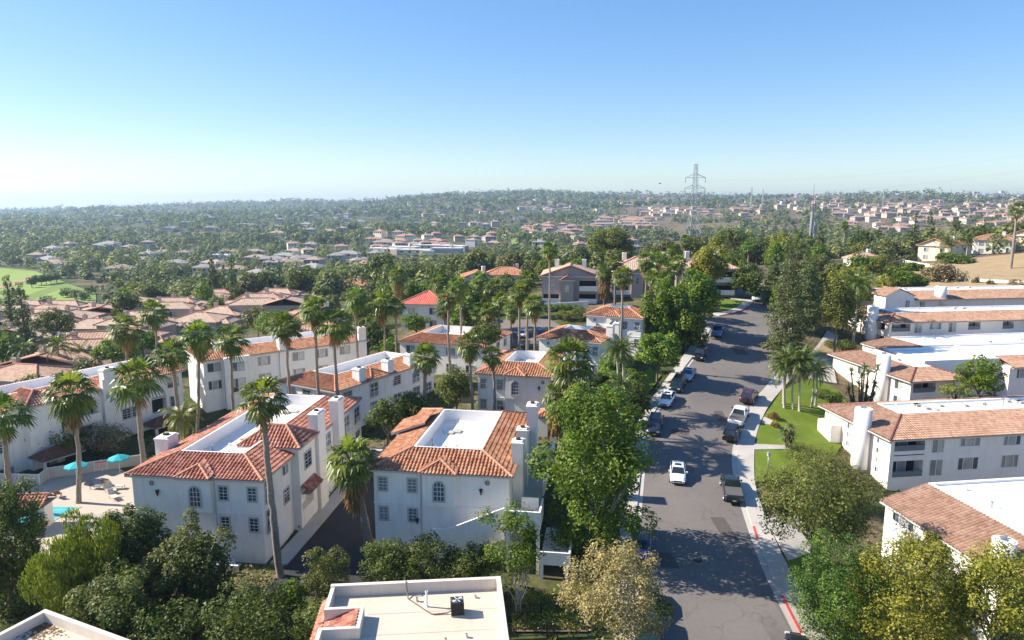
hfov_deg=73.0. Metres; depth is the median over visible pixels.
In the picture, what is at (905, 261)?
garden wall
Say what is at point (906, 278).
leafy tree
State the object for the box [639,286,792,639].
road
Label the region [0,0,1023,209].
sky
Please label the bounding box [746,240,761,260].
leafy tree
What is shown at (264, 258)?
house
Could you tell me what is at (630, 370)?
leafy tree
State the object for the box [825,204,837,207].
house
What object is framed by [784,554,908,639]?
lawn
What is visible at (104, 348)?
leafy tree
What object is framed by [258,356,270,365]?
window
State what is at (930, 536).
leafy tree
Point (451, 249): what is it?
house
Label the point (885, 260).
leafy tree
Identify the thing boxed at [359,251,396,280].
leafy tree
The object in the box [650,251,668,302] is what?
fan palm
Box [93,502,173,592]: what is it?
leafy tree
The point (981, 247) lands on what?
house
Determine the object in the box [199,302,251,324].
condo
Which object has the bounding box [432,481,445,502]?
window
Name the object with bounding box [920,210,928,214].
house
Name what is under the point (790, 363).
feather palm
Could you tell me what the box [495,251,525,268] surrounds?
leafy tree
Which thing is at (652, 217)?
house
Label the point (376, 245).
house
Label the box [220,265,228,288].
conifer tree
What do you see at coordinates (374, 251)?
house
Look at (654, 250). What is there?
leafy tree
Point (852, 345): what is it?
shrub
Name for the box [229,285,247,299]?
leafy tree
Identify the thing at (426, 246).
house
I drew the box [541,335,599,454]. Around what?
fan palm
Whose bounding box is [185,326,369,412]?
townhouse
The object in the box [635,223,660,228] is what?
house
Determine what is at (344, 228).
house
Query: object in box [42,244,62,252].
house
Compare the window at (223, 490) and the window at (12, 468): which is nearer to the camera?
the window at (223, 490)
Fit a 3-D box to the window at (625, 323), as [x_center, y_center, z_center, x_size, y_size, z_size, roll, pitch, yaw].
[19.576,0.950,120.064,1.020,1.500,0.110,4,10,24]
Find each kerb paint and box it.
[723,306,748,314]
[753,526,758,538]
[781,595,802,632]
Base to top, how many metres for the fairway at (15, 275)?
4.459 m
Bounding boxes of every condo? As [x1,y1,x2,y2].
[0,298,45,326]
[0,307,81,328]
[0,321,68,352]
[0,344,124,366]
[0,356,74,385]
[32,299,89,309]
[37,330,144,360]
[64,306,115,318]
[68,314,106,333]
[74,299,106,308]
[81,301,122,314]
[92,310,178,332]
[109,293,154,304]
[123,325,181,353]
[133,296,206,316]
[166,317,194,335]
[174,307,241,334]
[187,296,227,309]
[190,289,235,298]
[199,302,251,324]
[223,296,233,302]
[225,292,288,313]
[258,287,305,296]
[259,292,323,316]
[274,285,311,295]
[296,318,349,332]
[540,258,599,303]
[610,252,666,297]
[671,250,738,296]
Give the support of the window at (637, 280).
in the condo at (636, 289)
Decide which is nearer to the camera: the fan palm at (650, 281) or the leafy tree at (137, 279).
the fan palm at (650, 281)
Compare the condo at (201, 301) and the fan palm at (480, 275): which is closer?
the fan palm at (480, 275)
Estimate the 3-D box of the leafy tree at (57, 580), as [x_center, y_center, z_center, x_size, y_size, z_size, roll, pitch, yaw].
[-32.446,19.161,51.830,6.970,10.556,6.357,0,9,0]
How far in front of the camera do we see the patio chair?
76.04 m
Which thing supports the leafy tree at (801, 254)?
on the ground at (552, 579)
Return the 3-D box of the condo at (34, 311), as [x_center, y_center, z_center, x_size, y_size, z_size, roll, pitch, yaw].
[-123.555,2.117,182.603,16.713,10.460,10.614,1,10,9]
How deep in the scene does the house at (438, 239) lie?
814.96 m
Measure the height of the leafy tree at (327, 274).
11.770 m
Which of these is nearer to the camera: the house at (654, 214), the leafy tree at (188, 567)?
the leafy tree at (188, 567)
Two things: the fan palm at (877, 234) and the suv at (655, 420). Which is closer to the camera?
the suv at (655, 420)
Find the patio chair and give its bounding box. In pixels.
[53,490,61,496]
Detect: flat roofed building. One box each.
[0,609,128,639]
[310,576,508,639]
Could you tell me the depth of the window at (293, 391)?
96.10 m
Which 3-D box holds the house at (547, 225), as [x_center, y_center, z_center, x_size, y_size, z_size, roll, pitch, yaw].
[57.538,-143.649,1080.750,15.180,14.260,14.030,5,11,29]
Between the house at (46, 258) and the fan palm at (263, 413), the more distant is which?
the house at (46, 258)
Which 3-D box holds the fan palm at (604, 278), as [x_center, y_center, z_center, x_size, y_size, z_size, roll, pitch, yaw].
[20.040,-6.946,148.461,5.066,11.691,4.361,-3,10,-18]
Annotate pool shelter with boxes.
[4,492,56,527]
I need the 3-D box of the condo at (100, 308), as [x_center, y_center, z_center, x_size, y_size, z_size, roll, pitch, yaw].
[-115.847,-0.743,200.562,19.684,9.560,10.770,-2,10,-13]
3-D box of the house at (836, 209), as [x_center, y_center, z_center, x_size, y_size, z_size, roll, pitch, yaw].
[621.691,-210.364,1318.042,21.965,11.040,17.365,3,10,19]
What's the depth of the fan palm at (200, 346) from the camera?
91.67 m
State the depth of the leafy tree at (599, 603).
46.70 m
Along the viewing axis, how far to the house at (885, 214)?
1148.38 m
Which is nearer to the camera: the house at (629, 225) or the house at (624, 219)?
the house at (629, 225)
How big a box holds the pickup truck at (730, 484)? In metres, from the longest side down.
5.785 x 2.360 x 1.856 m
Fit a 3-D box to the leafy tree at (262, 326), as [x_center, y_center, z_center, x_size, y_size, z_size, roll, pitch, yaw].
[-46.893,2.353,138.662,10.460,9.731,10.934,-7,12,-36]
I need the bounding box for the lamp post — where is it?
[766,452,770,477]
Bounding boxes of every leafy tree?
[0,329,19,362]
[0,331,24,361]
[0,475,50,615]
[13,372,43,382]
[18,507,121,623]
[24,422,91,448]
[26,277,36,286]
[27,306,78,339]
[36,275,46,284]
[39,295,56,301]
[42,274,51,283]
[47,273,56,283]
[53,273,60,282]
[57,288,74,295]
[61,555,179,639]
[68,289,81,298]
[71,355,100,370]
[77,290,91,299]
[79,422,134,452]
[82,285,98,293]
[87,339,141,362]
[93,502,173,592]
[108,292,143,315]
[121,281,151,293]
[126,275,149,286]
[130,330,160,355]
[137,284,166,297]
[139,277,164,290]
[140,507,237,633]
[159,277,171,286]
[182,569,307,639]
[192,282,217,301]
[204,296,224,308]
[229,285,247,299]
[236,272,266,292]
[239,306,275,336]
[251,270,279,289]
[251,309,301,335]
[283,268,314,292]
[305,267,321,277]
[311,268,343,290]
[312,286,332,298]
[312,294,337,308]
[323,294,340,309]
[339,288,352,301]
[343,305,372,329]
[348,266,368,278]
[350,316,383,354]
[352,290,376,318]
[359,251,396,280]
[363,395,405,445]
[368,317,394,350]
[370,263,404,284]
[373,279,390,300]
[373,336,399,351]
[379,282,393,302]
[389,275,421,299]
[397,390,429,417]
[400,280,426,300]
[400,312,431,332]
[403,266,423,282]
[404,261,421,268]
[413,283,432,294]
[417,264,432,274]
[424,263,448,286]
[434,364,473,408]
[439,264,458,274]
[440,252,465,271]
[449,295,493,325]
[458,249,493,271]
[469,320,501,354]
[475,497,545,615]
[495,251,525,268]
[519,259,537,281]
[521,252,552,278]
[525,378,662,555]
[534,258,552,276]
[536,261,554,280]
[551,535,674,639]
[559,255,567,264]
[569,258,581,264]
[570,245,591,266]
[573,255,589,266]
[585,226,636,268]
[586,373,612,393]
[587,392,608,422]
[589,411,621,450]
[590,257,599,268]
[597,353,627,373]
[599,368,616,383]
[604,248,621,269]
[607,391,641,420]
[609,368,648,393]
[616,248,634,257]
[626,382,655,422]
[635,331,683,383]
[638,277,691,337]
[642,244,659,257]
[649,590,674,639]
[650,245,661,258]
[656,240,682,253]
[660,250,684,271]
[665,300,709,351]
[672,267,723,321]
[678,237,704,257]
[689,237,729,280]
[694,236,709,246]
[710,228,746,253]
[716,239,740,260]
[723,261,764,297]
[725,249,747,266]
[738,244,752,264]
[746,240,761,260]
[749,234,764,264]
[751,447,888,575]
[757,237,774,255]
[764,249,779,261]
[765,238,794,264]
[769,231,794,248]
[769,280,810,310]
[785,259,817,283]
[785,526,896,639]
[792,250,805,262]
[794,241,810,252]
[802,234,822,247]
[809,286,824,300]
[810,243,829,258]
[810,257,827,271]
[811,271,829,289]
[814,253,832,272]
[814,274,862,361]
[821,261,856,288]
[827,265,871,329]
[831,530,980,639]
[833,302,864,332]
[843,229,880,251]
[845,251,875,273]
[850,242,867,253]
[857,239,878,252]
[867,256,883,276]
[870,274,896,287]
[874,253,901,271]
[878,254,891,273]
[879,241,900,253]
[880,266,922,286]
[885,261,901,272]
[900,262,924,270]
[907,240,925,258]
[907,529,952,634]
[911,273,929,286]
[919,259,961,282]
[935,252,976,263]
[939,537,1023,639]
[953,353,1009,397]
[971,225,991,235]
[996,220,1019,233]
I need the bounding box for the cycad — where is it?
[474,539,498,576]
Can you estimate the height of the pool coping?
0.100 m
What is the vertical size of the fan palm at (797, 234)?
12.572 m
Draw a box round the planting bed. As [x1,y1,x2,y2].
[512,593,587,630]
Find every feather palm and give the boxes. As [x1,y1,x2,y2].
[6,335,39,360]
[36,332,77,362]
[71,339,91,350]
[157,400,203,440]
[601,333,640,381]
[604,371,642,429]
[767,343,823,411]
[802,356,835,407]
[838,266,880,342]
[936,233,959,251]
[958,232,979,254]
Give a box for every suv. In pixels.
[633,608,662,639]
[645,412,662,434]
[669,373,686,391]
[692,344,707,360]
[739,388,758,403]
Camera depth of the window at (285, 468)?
66.47 m
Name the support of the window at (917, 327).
in the apartment block at (875, 322)
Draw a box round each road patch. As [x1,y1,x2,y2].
[659,552,678,567]
[670,429,688,434]
[710,517,737,538]
[714,411,726,421]
[732,349,748,354]
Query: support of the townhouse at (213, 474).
on the ground at (552, 579)
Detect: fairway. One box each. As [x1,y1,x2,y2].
[0,268,54,296]
[0,268,95,305]
[33,289,91,301]
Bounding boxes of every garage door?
[278,518,287,546]
[328,477,333,494]
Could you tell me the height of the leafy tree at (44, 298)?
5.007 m
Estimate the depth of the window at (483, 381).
95.56 m
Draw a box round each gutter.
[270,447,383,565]
[634,329,711,618]
[732,311,798,632]
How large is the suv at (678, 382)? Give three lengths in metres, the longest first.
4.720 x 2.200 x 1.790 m
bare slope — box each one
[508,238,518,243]
[899,253,1023,286]
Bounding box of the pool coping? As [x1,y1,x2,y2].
[53,506,81,520]
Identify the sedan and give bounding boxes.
[517,328,528,337]
[536,328,547,335]
[629,530,652,563]
[658,390,675,406]
[668,460,687,484]
[680,366,696,380]
[784,631,808,639]
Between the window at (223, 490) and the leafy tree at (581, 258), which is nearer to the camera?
the window at (223, 490)
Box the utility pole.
[809,184,817,238]
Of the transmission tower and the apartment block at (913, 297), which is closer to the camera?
the apartment block at (913, 297)
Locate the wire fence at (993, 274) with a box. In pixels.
[962,270,1022,276]
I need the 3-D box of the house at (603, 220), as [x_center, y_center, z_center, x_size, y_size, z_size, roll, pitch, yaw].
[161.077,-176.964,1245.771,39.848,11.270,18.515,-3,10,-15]
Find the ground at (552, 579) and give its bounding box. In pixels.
[0,191,1023,639]
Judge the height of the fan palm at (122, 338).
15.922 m
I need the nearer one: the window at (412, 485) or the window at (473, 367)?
the window at (412, 485)
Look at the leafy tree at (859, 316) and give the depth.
134.86 m
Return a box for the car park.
[475,319,560,345]
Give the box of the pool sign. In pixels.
[93,460,107,470]
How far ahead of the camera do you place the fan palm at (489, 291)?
139.36 m
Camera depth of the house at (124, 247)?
731.37 m
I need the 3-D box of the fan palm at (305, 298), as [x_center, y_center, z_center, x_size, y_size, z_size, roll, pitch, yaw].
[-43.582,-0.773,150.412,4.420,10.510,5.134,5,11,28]
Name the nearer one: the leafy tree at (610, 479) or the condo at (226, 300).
the leafy tree at (610, 479)
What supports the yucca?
on the lawn at (805, 420)
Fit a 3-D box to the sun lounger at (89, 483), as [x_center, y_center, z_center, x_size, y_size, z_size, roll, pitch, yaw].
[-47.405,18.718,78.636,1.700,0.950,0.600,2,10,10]
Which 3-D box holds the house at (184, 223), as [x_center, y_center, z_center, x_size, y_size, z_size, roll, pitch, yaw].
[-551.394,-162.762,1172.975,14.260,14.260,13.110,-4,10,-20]
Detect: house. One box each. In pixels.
[26,250,49,263]
[36,254,62,263]
[40,258,69,268]
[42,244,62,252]
[60,240,78,247]
[91,242,114,249]
[102,240,121,247]
[103,262,136,273]
[121,243,139,249]
[138,249,160,260]
[140,239,154,248]
[145,218,152,223]
[155,248,172,254]
[162,225,178,231]
[162,257,188,267]
[177,249,189,258]
[182,220,190,227]
[191,262,214,277]
[199,257,224,268]
[204,225,218,230]
[206,215,214,221]
[209,251,234,260]
[217,263,245,274]
[220,248,236,252]
[244,253,266,261]
[246,267,272,272]
[247,248,264,254]
[259,254,285,264]
[262,257,284,270]
[268,230,287,237]
[273,251,297,257]
[276,218,283,222]
[282,257,303,266]
[285,247,300,254]
[287,240,299,248]
[289,301,344,320]
[290,253,310,259]
[300,261,326,270]
[301,246,316,255]
[303,241,319,247]
[303,255,325,264]
[306,227,316,234]
[327,251,345,263]
[335,242,347,251]
[336,225,347,231]
[339,249,361,258]
[341,276,370,294]
[349,255,372,261]
[362,225,372,233]
[365,236,382,241]
[367,248,383,257]
[369,245,402,254]
[370,243,388,247]
[373,228,387,237]
[374,239,392,245]
[389,244,421,248]
[392,229,403,237]
[392,240,405,245]
[393,237,408,242]
[395,233,405,238]
[397,246,434,254]
[401,290,455,329]
[404,232,415,240]
[406,241,418,245]
[411,242,443,248]
[414,237,422,241]
[419,239,430,243]
[421,232,433,240]
[428,237,445,241]
[429,245,463,252]
[431,231,441,237]
[433,241,453,244]
[440,242,468,251]
[454,233,463,241]
[459,221,466,226]
[460,265,493,282]
[465,237,479,246]
[468,220,481,225]
[468,234,479,238]
[481,222,490,229]
[482,234,495,242]
[486,230,497,238]
[486,239,500,246]
[486,263,527,283]
[491,220,499,226]
[532,238,546,248]
[543,223,554,230]
[545,226,553,232]
[558,222,567,228]
[570,227,579,233]
[573,240,587,248]
[581,223,602,228]
[590,222,612,227]
[591,219,612,222]
[598,216,619,221]
[618,218,639,221]
[619,220,638,223]
[621,223,638,228]
[631,244,640,251]
[632,221,656,224]
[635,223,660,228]
[640,210,649,214]
[641,216,661,219]
[649,211,662,214]
[651,212,659,216]
[661,212,674,216]
[675,210,686,213]
[700,210,709,214]
[713,213,723,217]
[738,211,747,217]
[756,208,764,213]
[774,203,782,208]
[787,203,795,207]
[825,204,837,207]
[831,211,849,217]
[832,207,844,210]
[841,249,875,265]
[845,207,853,212]
[850,215,865,220]
[858,207,867,212]
[863,204,871,209]
[865,215,876,221]
[870,212,880,217]
[871,206,882,210]
[872,220,884,227]
[876,225,894,230]
[880,207,889,212]
[881,211,892,217]
[883,205,893,210]
[892,223,906,230]
[893,222,911,228]
[894,215,913,220]
[897,207,906,213]
[898,225,909,232]
[907,203,916,207]
[907,208,926,213]
[909,218,929,222]
[909,219,922,226]
[911,214,930,217]
[917,235,963,260]
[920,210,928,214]
[939,208,949,212]
[939,211,951,215]
[946,214,958,221]
[952,206,961,211]
[953,236,972,255]
[957,209,967,215]
[959,216,971,223]
[964,206,979,210]
[972,231,1016,253]
[973,210,992,215]
[976,220,999,225]
[988,212,1007,217]
[992,219,1010,225]
[1007,230,1023,249]
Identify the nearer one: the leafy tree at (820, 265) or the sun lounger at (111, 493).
the sun lounger at (111, 493)
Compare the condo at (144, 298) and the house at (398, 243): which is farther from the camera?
the house at (398, 243)
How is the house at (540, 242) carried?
on the ground at (552, 579)
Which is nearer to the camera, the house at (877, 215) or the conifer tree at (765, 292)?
the conifer tree at (765, 292)
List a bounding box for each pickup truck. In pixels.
[710,324,724,337]
[720,474,743,502]
[727,405,749,426]
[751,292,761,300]
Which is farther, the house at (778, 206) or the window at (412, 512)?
the house at (778, 206)
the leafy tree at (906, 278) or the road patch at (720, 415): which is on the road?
the road patch at (720, 415)
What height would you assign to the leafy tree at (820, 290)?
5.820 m
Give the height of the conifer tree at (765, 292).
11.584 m
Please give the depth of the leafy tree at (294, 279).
244.51 m
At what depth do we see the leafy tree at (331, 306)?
161.26 m
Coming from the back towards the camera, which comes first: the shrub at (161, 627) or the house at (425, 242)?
the house at (425, 242)
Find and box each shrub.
[119,594,200,639]
[268,577,310,625]
[285,602,320,639]
[299,545,351,605]
[356,535,415,582]
[392,530,458,580]
[439,541,496,578]
[511,587,583,629]
[542,304,582,310]
[554,309,570,319]
[567,306,586,318]
[767,412,779,419]
[771,421,780,427]
[783,442,848,471]
[809,474,868,502]
[814,388,844,402]
[823,339,857,349]
[935,382,979,398]
[957,270,969,280]
[970,277,979,282]
[985,279,994,283]
[1006,279,1021,284]
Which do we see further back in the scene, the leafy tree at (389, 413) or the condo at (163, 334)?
the condo at (163, 334)
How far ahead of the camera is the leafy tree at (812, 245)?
292.90 m
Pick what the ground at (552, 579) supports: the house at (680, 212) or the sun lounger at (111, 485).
the house at (680, 212)
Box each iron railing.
[507,621,588,637]
[508,602,572,618]
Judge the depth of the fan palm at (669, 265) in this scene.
137.33 m
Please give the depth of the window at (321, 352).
114.79 m
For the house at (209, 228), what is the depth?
1097.49 m
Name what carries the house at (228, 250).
on the ground at (552, 579)
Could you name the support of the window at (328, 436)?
in the townhouse at (213, 474)
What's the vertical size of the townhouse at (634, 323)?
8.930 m
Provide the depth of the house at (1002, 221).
985.02 m
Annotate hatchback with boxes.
[722,422,741,441]
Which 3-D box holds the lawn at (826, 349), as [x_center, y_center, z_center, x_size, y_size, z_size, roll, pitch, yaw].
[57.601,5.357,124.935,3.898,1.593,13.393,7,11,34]
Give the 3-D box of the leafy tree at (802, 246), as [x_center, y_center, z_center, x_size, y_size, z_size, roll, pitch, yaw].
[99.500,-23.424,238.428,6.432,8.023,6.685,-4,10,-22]
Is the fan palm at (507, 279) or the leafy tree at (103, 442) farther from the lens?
the fan palm at (507, 279)
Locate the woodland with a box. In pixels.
[0,187,1023,303]
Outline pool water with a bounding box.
[53,507,76,518]
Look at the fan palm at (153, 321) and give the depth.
117.10 m
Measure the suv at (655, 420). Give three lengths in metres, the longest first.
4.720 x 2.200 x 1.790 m
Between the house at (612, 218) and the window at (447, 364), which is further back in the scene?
the house at (612, 218)
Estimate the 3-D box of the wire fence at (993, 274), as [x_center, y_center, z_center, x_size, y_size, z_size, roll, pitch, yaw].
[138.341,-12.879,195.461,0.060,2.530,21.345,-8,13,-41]
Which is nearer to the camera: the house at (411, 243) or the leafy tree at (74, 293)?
the leafy tree at (74, 293)
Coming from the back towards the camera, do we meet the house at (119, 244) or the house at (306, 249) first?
the house at (119, 244)
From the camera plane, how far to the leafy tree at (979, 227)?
293.71 m
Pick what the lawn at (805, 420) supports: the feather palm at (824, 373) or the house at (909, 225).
the feather palm at (824, 373)
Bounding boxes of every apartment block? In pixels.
[817,395,1023,490]
[827,333,1023,401]
[848,304,1023,340]
[861,285,1023,307]
[879,477,1023,639]
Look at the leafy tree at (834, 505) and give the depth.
59.35 m
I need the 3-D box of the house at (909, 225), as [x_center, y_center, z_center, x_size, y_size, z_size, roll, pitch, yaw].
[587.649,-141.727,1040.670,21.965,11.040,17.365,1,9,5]
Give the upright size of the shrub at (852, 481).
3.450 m
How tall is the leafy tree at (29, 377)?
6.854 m
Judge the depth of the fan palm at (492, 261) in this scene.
285.77 m
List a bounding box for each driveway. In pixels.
[263,444,386,593]
[809,331,837,383]
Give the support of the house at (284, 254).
on the ground at (552, 579)
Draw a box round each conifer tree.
[0,274,20,332]
[12,281,38,355]
[152,267,159,282]
[206,258,221,288]
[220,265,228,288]
[225,256,237,289]
[274,259,283,285]
[532,237,540,255]
[758,234,813,354]
[759,254,787,304]
[788,253,823,330]
[814,219,831,259]
[870,236,878,254]
[907,213,920,252]
[923,211,935,240]
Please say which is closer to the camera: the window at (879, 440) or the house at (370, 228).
the window at (879, 440)
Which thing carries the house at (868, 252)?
on the ground at (552, 579)
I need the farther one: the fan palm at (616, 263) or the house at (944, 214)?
the house at (944, 214)
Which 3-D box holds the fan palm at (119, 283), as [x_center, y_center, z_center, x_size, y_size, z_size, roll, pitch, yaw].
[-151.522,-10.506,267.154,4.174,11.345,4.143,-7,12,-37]
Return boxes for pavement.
[615,327,710,638]
[713,296,752,315]
[737,373,828,639]
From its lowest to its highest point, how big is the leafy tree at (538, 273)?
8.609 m
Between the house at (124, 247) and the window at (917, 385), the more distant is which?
the house at (124, 247)
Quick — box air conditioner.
[450,596,463,617]
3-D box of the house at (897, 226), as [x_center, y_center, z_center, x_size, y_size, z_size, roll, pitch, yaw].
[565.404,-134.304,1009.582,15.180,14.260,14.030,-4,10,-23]
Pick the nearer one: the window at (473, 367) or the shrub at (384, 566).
the shrub at (384, 566)
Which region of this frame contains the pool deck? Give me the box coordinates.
[0,468,135,557]
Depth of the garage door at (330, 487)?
76.99 m
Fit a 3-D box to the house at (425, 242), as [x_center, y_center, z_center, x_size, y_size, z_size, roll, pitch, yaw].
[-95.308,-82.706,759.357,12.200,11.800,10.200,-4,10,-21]
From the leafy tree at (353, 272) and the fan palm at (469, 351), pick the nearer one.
the fan palm at (469, 351)
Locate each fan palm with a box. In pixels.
[0,390,40,491]
[40,369,103,503]
[103,311,148,359]
[104,354,171,463]
[109,272,116,287]
[113,279,123,288]
[113,287,131,310]
[135,298,170,356]
[151,335,193,440]
[175,318,217,431]
[211,323,251,410]
[232,374,291,578]
[266,309,303,393]
[296,295,331,394]
[299,293,320,310]
[303,265,310,291]
[311,308,359,394]
[323,433,380,548]
[344,285,369,357]
[364,288,397,350]
[386,266,408,321]
[389,298,407,352]
[409,342,442,405]
[429,272,447,298]
[433,284,462,375]
[433,298,453,324]
[448,274,468,334]
[454,295,475,325]
[455,331,484,409]
[463,283,484,325]
[468,305,484,326]
[469,270,490,299]
[478,301,499,323]
[479,289,492,322]
[480,345,504,410]
[481,276,505,323]
[487,253,496,263]
[491,290,508,327]
[497,272,515,319]
[502,299,522,342]
[507,282,531,349]
[515,270,539,349]
[522,292,545,350]
[539,380,573,461]
[540,241,558,330]
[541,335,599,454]
[593,262,614,305]
[608,254,623,303]
[611,265,634,371]
[637,251,658,299]
[642,268,660,299]
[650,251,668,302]
[652,270,673,326]
[658,260,679,285]
[665,243,681,285]
[670,254,687,284]
[679,235,691,253]
[712,234,725,251]
[739,230,748,265]
[740,237,756,267]
[793,230,803,239]
[804,235,815,246]
[839,221,848,255]
[873,229,882,241]
[951,219,959,235]
[1006,200,1023,268]
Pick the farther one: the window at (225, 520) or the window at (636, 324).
the window at (636, 324)
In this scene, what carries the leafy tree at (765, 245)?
on the ground at (552, 579)
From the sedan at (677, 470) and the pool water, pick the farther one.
the sedan at (677, 470)
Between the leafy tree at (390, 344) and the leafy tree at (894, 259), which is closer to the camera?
the leafy tree at (390, 344)
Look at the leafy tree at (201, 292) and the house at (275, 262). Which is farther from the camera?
the house at (275, 262)
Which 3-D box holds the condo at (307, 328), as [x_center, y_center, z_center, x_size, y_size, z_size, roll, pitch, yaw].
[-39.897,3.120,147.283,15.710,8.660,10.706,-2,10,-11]
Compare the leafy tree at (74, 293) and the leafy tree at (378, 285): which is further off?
the leafy tree at (74, 293)
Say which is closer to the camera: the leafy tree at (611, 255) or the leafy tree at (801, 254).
the leafy tree at (801, 254)
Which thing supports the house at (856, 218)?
on the ground at (552, 579)
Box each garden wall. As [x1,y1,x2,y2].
[900,259,935,267]
[964,278,1021,282]
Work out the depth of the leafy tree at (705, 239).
270.25 m
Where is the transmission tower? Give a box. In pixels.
[683,164,705,237]
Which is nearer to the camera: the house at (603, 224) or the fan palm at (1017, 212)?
the fan palm at (1017, 212)
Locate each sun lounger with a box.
[86,480,103,489]
[103,482,116,492]
[107,488,119,499]
[108,480,124,489]
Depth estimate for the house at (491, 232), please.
894.38 m
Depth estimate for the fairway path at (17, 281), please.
382.26 m
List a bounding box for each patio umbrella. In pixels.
[64,461,87,481]
[107,454,129,473]
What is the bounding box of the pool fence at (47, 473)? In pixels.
[0,454,140,484]
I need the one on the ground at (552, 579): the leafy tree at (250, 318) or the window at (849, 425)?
the leafy tree at (250, 318)
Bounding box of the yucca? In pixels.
[840,362,882,402]
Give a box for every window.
[0,440,2,454]
[0,466,14,473]
[42,460,57,464]
[80,423,94,437]
[83,443,95,450]
[122,407,132,419]
[130,406,136,417]
[167,376,178,388]
[169,394,179,407]
[188,486,202,507]
[207,362,220,372]
[208,380,221,389]
[217,485,228,501]
[219,515,231,530]
[233,361,244,371]
[233,377,245,391]
[246,486,257,502]
[248,517,259,532]
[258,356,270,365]
[259,373,270,378]
[264,481,275,504]
[266,508,270,534]
[282,463,287,475]
[283,485,289,505]
[287,386,295,393]
[292,351,304,360]
[293,368,304,374]
[302,388,310,394]
[304,447,311,469]
[318,348,327,357]
[326,431,332,453]
[339,345,350,354]
[343,389,352,395]
[344,413,351,433]
[354,405,361,425]
[355,428,359,439]
[370,381,379,398]
[370,400,378,411]
[377,476,388,491]
[378,505,388,520]
[393,374,400,385]
[393,392,402,403]
[406,345,414,352]
[406,477,417,493]
[407,507,417,522]
[408,307,414,313]
[412,371,420,383]
[413,385,419,394]
[426,381,432,392]
[429,308,435,314]
[429,320,436,326]
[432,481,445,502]
[446,348,454,355]
[446,363,455,371]
[465,365,474,373]
[480,378,486,388]
[480,398,486,408]
[496,379,503,389]
[496,399,503,409]
[510,381,518,395]
[565,285,569,292]
[592,346,598,355]
[623,321,627,329]
[634,322,639,330]
[635,276,639,283]
[845,440,850,447]
[846,431,850,438]
[847,422,851,429]
[857,366,863,374]
[874,465,878,473]
[875,456,879,463]
[876,437,881,444]
[876,446,880,454]
[892,324,900,327]
[892,461,905,471]
[893,394,901,400]
[893,512,912,531]
[894,379,902,390]
[895,441,907,445]
[905,300,909,307]
[913,383,922,387]
[914,323,922,332]
[919,301,925,306]
[928,459,942,476]
[929,323,941,329]
[931,437,944,452]
[948,323,956,331]
[957,456,978,469]
[960,435,980,446]
[1000,454,1018,467]
[1003,436,1021,445]
[1016,369,1023,378]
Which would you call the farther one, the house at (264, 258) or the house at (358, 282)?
the house at (264, 258)
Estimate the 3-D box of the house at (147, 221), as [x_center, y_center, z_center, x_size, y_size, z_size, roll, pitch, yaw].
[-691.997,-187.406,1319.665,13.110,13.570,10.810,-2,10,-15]
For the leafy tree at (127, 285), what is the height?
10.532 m
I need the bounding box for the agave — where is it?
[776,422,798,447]
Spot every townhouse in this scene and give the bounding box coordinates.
[0,360,184,473]
[124,393,361,572]
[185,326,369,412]
[278,351,434,426]
[367,401,572,580]
[397,324,512,376]
[474,349,586,437]
[536,321,619,381]
[583,304,647,355]
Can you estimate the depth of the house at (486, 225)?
1149.28 m
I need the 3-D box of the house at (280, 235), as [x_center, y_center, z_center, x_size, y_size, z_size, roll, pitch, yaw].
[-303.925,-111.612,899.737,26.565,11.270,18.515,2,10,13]
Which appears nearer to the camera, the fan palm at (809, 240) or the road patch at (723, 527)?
the road patch at (723, 527)
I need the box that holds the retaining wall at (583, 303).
[541,301,587,309]
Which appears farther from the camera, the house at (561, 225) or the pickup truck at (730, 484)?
the house at (561, 225)
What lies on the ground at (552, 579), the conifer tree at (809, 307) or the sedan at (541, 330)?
the conifer tree at (809, 307)
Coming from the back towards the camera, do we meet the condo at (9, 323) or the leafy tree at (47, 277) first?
the leafy tree at (47, 277)
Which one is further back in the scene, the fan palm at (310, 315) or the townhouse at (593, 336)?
the townhouse at (593, 336)
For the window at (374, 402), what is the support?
in the townhouse at (371, 379)
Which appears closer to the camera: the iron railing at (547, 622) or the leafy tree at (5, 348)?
the iron railing at (547, 622)
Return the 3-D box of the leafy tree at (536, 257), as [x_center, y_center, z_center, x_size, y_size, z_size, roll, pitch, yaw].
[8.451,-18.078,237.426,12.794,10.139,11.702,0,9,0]
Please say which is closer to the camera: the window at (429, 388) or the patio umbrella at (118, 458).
the patio umbrella at (118, 458)
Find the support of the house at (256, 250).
on the ground at (552, 579)
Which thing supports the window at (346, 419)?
in the townhouse at (213, 474)
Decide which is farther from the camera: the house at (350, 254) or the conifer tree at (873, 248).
the house at (350, 254)
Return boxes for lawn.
[636,368,660,392]
[719,297,746,311]
[754,379,846,481]
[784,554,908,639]
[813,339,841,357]
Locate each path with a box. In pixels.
[0,276,31,287]
[754,444,791,449]
[762,417,772,424]
[767,514,810,560]
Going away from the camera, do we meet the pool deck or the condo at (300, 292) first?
the pool deck
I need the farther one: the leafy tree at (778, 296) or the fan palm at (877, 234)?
the fan palm at (877, 234)
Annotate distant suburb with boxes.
[100,190,1023,221]
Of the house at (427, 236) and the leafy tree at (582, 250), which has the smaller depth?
the leafy tree at (582, 250)

